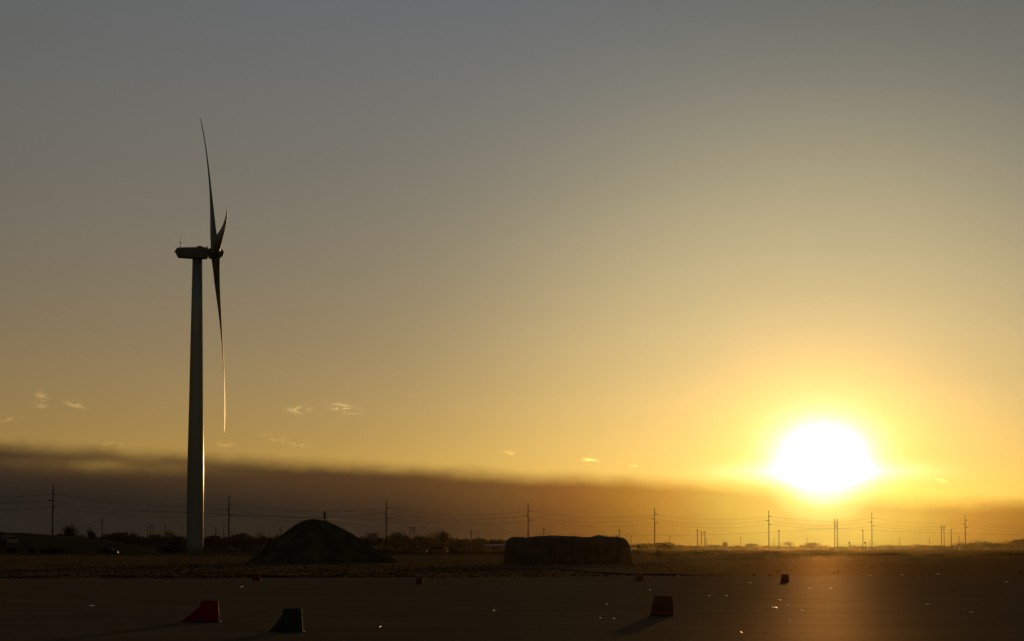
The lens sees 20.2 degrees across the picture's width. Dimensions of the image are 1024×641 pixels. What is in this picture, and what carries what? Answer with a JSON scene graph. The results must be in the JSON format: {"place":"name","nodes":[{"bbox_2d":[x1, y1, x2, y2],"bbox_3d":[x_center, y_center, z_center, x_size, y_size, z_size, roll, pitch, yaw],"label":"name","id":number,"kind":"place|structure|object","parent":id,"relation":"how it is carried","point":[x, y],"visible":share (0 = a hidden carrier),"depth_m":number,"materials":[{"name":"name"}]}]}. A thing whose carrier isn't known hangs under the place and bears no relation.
{"place":"outdoors","nodes":[
{"label":"outdoors","id":0,"kind":"place"},
{"bbox_2d":[0,532,258,552],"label":"hill","id":1,"kind":"structure","parent":0,"point":[39,542],"depth_m":679.77,"materials":[{"name":"brown soil"}]},
{"bbox_2d":[485,544,504,550],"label":"farm building","id":2,"kind":"structure","parent":0,"point":[494,547],"depth_m":1246.11,"materials":[{"name":"metal"}]},
{"bbox_2d":[0,575,1023,640],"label":"pavement","id":3,"kind":"structure","parent":0,"point":[865,608],"depth_m":75.16,"materials":[{"name":"grey asphalt"}]},
{"bbox_2d":[181,600,220,621],"bbox_3d":[-6.676,6.232,61.564,0.870,0.458,0.220,0,-5,0],"label":"ground marker","id":4,"kind":"object","parent":3,"relation":"on","point":[207,611],"visible":1,"depth_m":61.50,"materials":[{"name":"red plastic"}]},
{"bbox_2d":[252,574,260,580],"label":"ground marker","id":5,"kind":"object","parent":3,"relation":"on","point":[256,577],"visible":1,"depth_m":138.68,"materials":[{"name":"red plastic"}]},
{"bbox_2d":[269,608,304,631],"bbox_3d":[-4.256,5.659,54.227,0.665,0.443,0.220,0,-5,0],"label":"ground marker","id":6,"kind":"object","parent":3,"relation":"on","point":[290,620],"visible":1,"depth_m":54.16,"materials":[{"name":"green plastic"}]},
{"bbox_2d":[416,577,422,583],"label":"ground marker","id":7,"kind":"object","parent":3,"relation":"on","point":[419,580],"visible":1,"depth_m":125.88,"materials":[{"name":"red plastic"}]},
{"bbox_2d":[635,574,643,580],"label":"ground marker","id":8,"kind":"object","parent":3,"relation":"on","point":[639,577],"visible":1,"depth_m":138.69,"materials":[{"name":"red plastic"}]},
{"bbox_2d":[650,596,674,615],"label":"ground marker","id":9,"kind":"object","parent":3,"relation":"on","point":[662,605],"visible":1,"depth_m":67.05,"materials":[{"name":"red plastic"}]},
{"bbox_2d":[780,574,789,581],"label":"ground marker","id":10,"kind":"object","parent":3,"relation":"on","point":[784,577],"visible":1,"depth_m":134.14,"materials":[{"name":"plastic"}]},
{"bbox_2d":[0,555,1023,578],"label":"field","id":11,"kind":"structure","parent":0,"point":[946,564],"depth_m":240.50,"materials":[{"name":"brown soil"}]},
{"bbox_2d":[245,519,399,562],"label":"dirt mound","id":12,"kind":"object","parent":11,"relation":"on","point":[313,541],"visible":0.99,"depth_m":295.05,"materials":[{"name":"soil"}]},
{"bbox_2d":[503,535,634,563],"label":"covered pile","id":13,"kind":"object","parent":11,"relation":"on","point":[596,549],"visible":0.95,"depth_m":271.47,"materials":[{"name":"plastic"}]},
{"bbox_2d":[634,552,1007,558],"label":"dry weeds","id":14,"kind":"object","parent":11,"relation":"on","point":[746,555],"visible":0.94,"depth_m":433.72,"materials":[{"name":"brown plant"}]},
{"bbox_2d":[0,553,1023,554],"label":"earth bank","id":15,"kind":"structure","parent":0,"point":[503,553],"depth_m":592.76,"materials":[{"name":"brown soil"}]},
{"bbox_2d":[0,0,1023,548],"label":"sky","id":16,"kind":"structure","parent":0,"point":[721,262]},
{"bbox_2d":[181,549,1023,552],"bbox_3d":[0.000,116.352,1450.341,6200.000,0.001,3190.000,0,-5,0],"label":"land","id":17,"kind":"structure","parent":0,"point":[805,551],"depth_m":1196.73,"materials":[{"name":"brown soil"}]},
{"bbox_2d":[1,536,18,544],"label":"parked van","id":18,"kind":"object","parent":17,"relation":"on","point":[9,540],"visible":1,"depth_m":648.35,"materials":[{"name":"paint"}]},
{"bbox_2d":[48,485,57,534],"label":"power pole","id":19,"kind":"object","parent":17,"relation":"on","point":[52,500],"visible":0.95,"depth_m":903.14,"materials":[{"name":"brown wood"}]},
{"bbox_2d":[0,501,995,527],"bbox_3d":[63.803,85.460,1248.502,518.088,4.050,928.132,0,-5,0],"label":"overhead wire","id":20,"kind":"object","parent":19,"relation":"attached to","point":[474,519],"visible":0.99,"depth_m":1172.12,"materials":[{"name":"black metal"}]},
{"bbox_2d":[12,507,996,530],"bbox_3d":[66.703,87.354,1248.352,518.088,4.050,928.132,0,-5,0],"label":"overhead wire","id":21,"kind":"object","parent":19,"relation":"attached to","point":[444,523],"visible":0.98,"depth_m":1133.90,"materials":[{"name":"black metal"}]},
{"bbox_2d":[18,494,1013,524],"bbox_3d":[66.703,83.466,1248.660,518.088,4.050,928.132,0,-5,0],"label":"overhead wire","id":22,"kind":"object","parent":19,"relation":"attached to","point":[458,514],"visible":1,"depth_m":1149.42,"materials":[{"name":"black metal"}]},
{"bbox_2d":[61,525,79,537],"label":"tree","id":23,"kind":"object","parent":17,"relation":"on","point":[69,531],"visible":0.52,"depth_m":1494.23,"materials":[{"name":"green plant"}]},
{"bbox_2d":[86,527,95,538],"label":"tree","id":24,"kind":"object","parent":17,"relation":"on","point":[90,533],"visible":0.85,"depth_m":1474.41,"materials":[{"name":"green plant"}]},
{"bbox_2d":[97,548,118,552],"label":"parked car","id":25,"kind":"object","parent":17,"relation":"on","point":[107,550],"visible":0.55,"depth_m":637.14,"materials":[{"name":"paint"}]},
{"bbox_2d":[105,531,136,544],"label":"tree","id":26,"kind":"object","parent":17,"relation":"on","point":[123,537],"visible":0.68,"depth_m":1443.60,"materials":[{"name":"green plant"}]},
{"bbox_2d":[132,531,142,546],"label":"tree","id":27,"kind":"object","parent":17,"relation":"on","point":[139,539],"visible":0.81,"depth_m":1495.43,"materials":[{"name":"green plant"}]},
{"bbox_2d":[146,534,167,548],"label":"tree","id":28,"kind":"object","parent":17,"relation":"on","point":[152,536],"visible":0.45,"depth_m":1594.28,"materials":[{"name":"green plant"}]},
{"bbox_2d":[159,527,177,543],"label":"tree","id":29,"kind":"object","parent":17,"relation":"on","point":[167,534],"visible":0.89,"depth_m":1516.06,"materials":[{"name":"green plant"}]},
{"bbox_2d":[157,544,185,552],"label":"bush","id":30,"kind":"object","parent":17,"relation":"on","point":[166,548],"visible":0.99,"depth_m":636.94,"materials":[{"name":"green plant"}]},
{"bbox_2d":[167,533,184,545],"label":"tree","id":31,"kind":"object","parent":17,"relation":"on","point":[178,540],"visible":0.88,"depth_m":1495.92,"materials":[{"name":"green plant"}]},
{"bbox_2d":[174,119,226,551],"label":"wind turbine","id":32,"kind":"object","parent":17,"relation":"on","point":[197,255],"visible":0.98,"depth_m":766.52,"materials":[{"name":"paint"}]},
{"bbox_2d":[203,535,222,550],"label":"tree","id":33,"kind":"object","parent":17,"relation":"on","point":[213,541],"visible":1,"depth_m":1493.88,"materials":[{"name":"green plant"}]},
{"bbox_2d":[225,496,231,551],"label":"power pole","id":34,"kind":"object","parent":17,"relation":"on","point":[228,522],"visible":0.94,"depth_m":1009.37,"materials":[{"name":"brown wood"}]},
{"bbox_2d":[226,532,238,550],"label":"tree","id":35,"kind":"object","parent":17,"relation":"on","point":[231,540],"visible":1,"depth_m":1494.59,"materials":[{"name":"green plant"}]},
{"bbox_2d":[233,532,251,550],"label":"tree","id":36,"kind":"object","parent":17,"relation":"on","point":[244,540],"visible":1,"depth_m":1494.00,"materials":[{"name":"green plant"}]},
{"bbox_2d":[252,529,267,550],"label":"tree","id":37,"kind":"object","parent":17,"relation":"on","point":[261,540],"visible":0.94,"depth_m":1545.15,"materials":[{"name":"green plant"}]},
{"bbox_2d":[260,536,277,544],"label":"tree","id":38,"kind":"object","parent":17,"relation":"on","point":[271,539],"visible":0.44,"depth_m":1494.01,"materials":[{"name":"green plant"}]},
{"bbox_2d":[361,530,383,545],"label":"tree","id":39,"kind":"object","parent":17,"relation":"on","point":[369,537],"visible":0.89,"depth_m":1395.77,"materials":[{"name":"green plant"}]},
{"bbox_2d":[385,500,389,551],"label":"power pole","id":40,"kind":"object","parent":17,"relation":"on","point":[386,526],"visible":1,"depth_m":1114.00,"materials":[{"name":"brown wood"}]},
{"bbox_2d":[385,532,412,550],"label":"tree","id":41,"kind":"object","parent":17,"relation":"on","point":[396,538],"visible":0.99,"depth_m":1394.01,"materials":[{"name":"green plant"}]},
{"bbox_2d":[412,548,426,552],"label":"parked car","id":42,"kind":"object","parent":17,"relation":"on","point":[419,550],"visible":1,"depth_m":864.39,"materials":[{"name":"paint"}]},
{"bbox_2d":[411,534,431,548],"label":"tree","id":43,"kind":"object","parent":17,"relation":"on","point":[421,541],"visible":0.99,"depth_m":1414.31,"materials":[{"name":"green plant"}]},
{"bbox_2d":[425,529,451,545],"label":"tree","id":44,"kind":"object","parent":17,"relation":"on","point":[434,539],"visible":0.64,"depth_m":1414.71,"materials":[{"name":"green plant"}]},
{"bbox_2d":[431,546,447,552],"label":"parked van","id":45,"kind":"object","parent":17,"relation":"on","point":[434,549],"visible":1,"depth_m":864.37,"materials":[{"name":"paint"}]},
{"bbox_2d":[436,532,451,546],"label":"tree","id":46,"kind":"object","parent":17,"relation":"on","point":[443,539],"visible":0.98,"depth_m":1394.38,"materials":[{"name":"green plant"}]},
{"bbox_2d":[449,537,456,546],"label":"tree","id":47,"kind":"object","parent":17,"relation":"on","point":[453,542],"visible":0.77,"depth_m":1494.49,"materials":[{"name":"green plant"}]},
{"bbox_2d":[455,538,470,550],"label":"tree","id":48,"kind":"object","parent":17,"relation":"on","point":[461,544],"visible":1,"depth_m":1494.69,"materials":[{"name":"green plant"}]},
{"bbox_2d":[469,537,486,550],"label":"tree","id":49,"kind":"object","parent":17,"relation":"on","point":[479,543],"visible":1,"depth_m":1494.37,"materials":[{"name":"green plant"}]},
{"bbox_2d":[487,538,505,543],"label":"tree","id":50,"kind":"object","parent":17,"relation":"on","point":[496,541],"visible":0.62,"depth_m":1495.31,"materials":[{"name":"green plant"}]},
{"bbox_2d":[525,511,530,536],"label":"power pole","id":51,"kind":"object","parent":17,"relation":"on","point":[528,526],"visible":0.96,"depth_m":1218.80,"materials":[{"name":"brown wood"}]},
{"bbox_2d":[46,533,1023,550],"bbox_3d":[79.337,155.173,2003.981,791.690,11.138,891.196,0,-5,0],"label":"scrub","id":52,"kind":"object","parent":17,"relation":"on","point":[380,542],"visible":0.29,"depth_m":1592.04,"materials":[{"name":"plant"}]},
{"bbox_2d":[631,542,653,549],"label":"tree","id":53,"kind":"object","parent":17,"relation":"on","point":[641,546],"visible":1,"depth_m":1742.47,"materials":[{"name":"green plant"}]},
{"bbox_2d":[651,508,655,550],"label":"power pole","id":54,"kind":"object","parent":17,"relation":"on","point":[654,528],"visible":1,"depth_m":1323.37,"materials":[{"name":"brown wood"}]},
{"bbox_2d":[653,542,675,549],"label":"tree","id":55,"kind":"object","parent":17,"relation":"on","point":[664,545],"visible":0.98,"depth_m":1741.83,"materials":[{"name":"green plant"}]},
{"bbox_2d":[707,545,721,549],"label":"tree","id":56,"kind":"object","parent":17,"relation":"on","point":[715,546],"visible":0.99,"depth_m":2340.26,"materials":[{"name":"green plant"}]},
{"bbox_2d":[744,544,758,549],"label":"tree","id":57,"kind":"object","parent":17,"relation":"on","point":[750,546],"visible":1,"depth_m":2340.85,"materials":[{"name":"green plant"}]},
{"bbox_2d":[766,510,771,550],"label":"power pole","id":58,"kind":"object","parent":17,"relation":"on","point":[768,531],"visible":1,"depth_m":1420.11,"materials":[{"name":"brown wood"}]},
{"bbox_2d":[784,540,794,549],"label":"tree","id":59,"kind":"object","parent":17,"relation":"on","point":[790,544],"visible":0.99,"depth_m":2292.79,"materials":[{"name":"green plant"}]},
{"bbox_2d":[802,542,821,549],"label":"tree","id":60,"kind":"object","parent":17,"relation":"on","point":[813,545],"visible":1,"depth_m":2291.30,"materials":[{"name":"green plant"}]},
{"bbox_2d":[834,519,837,550],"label":"frame pylon","id":61,"kind":"object","parent":17,"relation":"on","point":[834,534],"visible":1,"depth_m":1435.88,"materials":[{"name":"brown wood"}]},
{"bbox_2d":[871,513,874,550],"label":"power pole","id":62,"kind":"object","parent":17,"relation":"on","point":[871,531],"visible":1,"depth_m":1513.87,"materials":[{"name":"brown wood"}]},
{"bbox_2d":[869,544,907,549],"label":"tree","id":63,"kind":"object","parent":17,"relation":"on","point":[891,546],"visible":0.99,"depth_m":2290.60,"materials":[{"name":"green plant"}]},
{"bbox_2d":[909,544,935,549],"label":"tree","id":64,"kind":"object","parent":17,"relation":"on","point":[923,546],"visible":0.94,"depth_m":2242.15,"materials":[{"name":"green plant"}]},
{"bbox_2d":[930,545,947,549],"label":"tree","id":65,"kind":"object","parent":17,"relation":"on","point":[938,547],"visible":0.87,"depth_m":2239.74,"materials":[{"name":"green plant"}]},
{"bbox_2d":[940,525,945,549],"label":"frame pylon","id":66,"kind":"object","parent":17,"relation":"on","point":[941,527],"visible":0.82,"depth_m":1830.59,"materials":[{"name":"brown wood"}]},
{"bbox_2d":[963,520,966,550],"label":"power pole","id":67,"kind":"object","parent":17,"relation":"on","point":[965,535],"visible":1,"depth_m":1607.29,"materials":[{"name":"brown wood"}]},
{"bbox_2d":[955,541,980,549],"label":"tree","id":68,"kind":"object","parent":17,"relation":"on","point":[971,545],"visible":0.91,"depth_m":2143.82,"materials":[{"name":"green plant"}]},
{"bbox_2d":[972,539,988,549],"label":"tree","id":69,"kind":"object","parent":17,"relation":"on","point":[981,543],"visible":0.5,"depth_m":2192.23,"materials":[{"name":"green plant"}]},
{"bbox_2d":[981,542,1006,549],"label":"tree","id":70,"kind":"object","parent":17,"relation":"on","point":[992,545],"visible":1,"depth_m":2140.08,"materials":[{"name":"green plant"}]},
{"bbox_2d":[1004,540,1021,549],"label":"tree","id":71,"kind":"object","parent":17,"relation":"on","point":[1012,544],"visible":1,"depth_m":2142.15,"materials":[{"name":"green plant"}]},
{"bbox_2d":[1008,539,1023,549],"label":"tree","id":72,"kind":"object","parent":17,"relation":"on","point":[1021,541],"visible":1,"depth_m":2142.77,"materials":[{"name":"green plant"}]},
{"bbox_2d":[488,556,846,567],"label":"gravel track","id":73,"kind":"structure","parent":0,"point":[636,562],"depth_m":275.27,"materials":[{"name":"brown gravel"}]},
{"bbox_2d":[953,543,963,549],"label":"house","id":74,"kind":"structure","parent":0,"point":[958,546],"depth_m":1893.98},
{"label":"utility pole","id":75,"kind":"object","parent":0,"visible":0},
{"bbox_2d":[147,510,1011,535],"bbox_3d":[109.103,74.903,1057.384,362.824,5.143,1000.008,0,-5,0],"label":"overhead wire","id":76,"kind":"object","parent":75,"relation":"attached to","point":[511,532],"visible":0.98,"depth_m":1425.73,"materials":[{"name":"black metal"}]}
]}

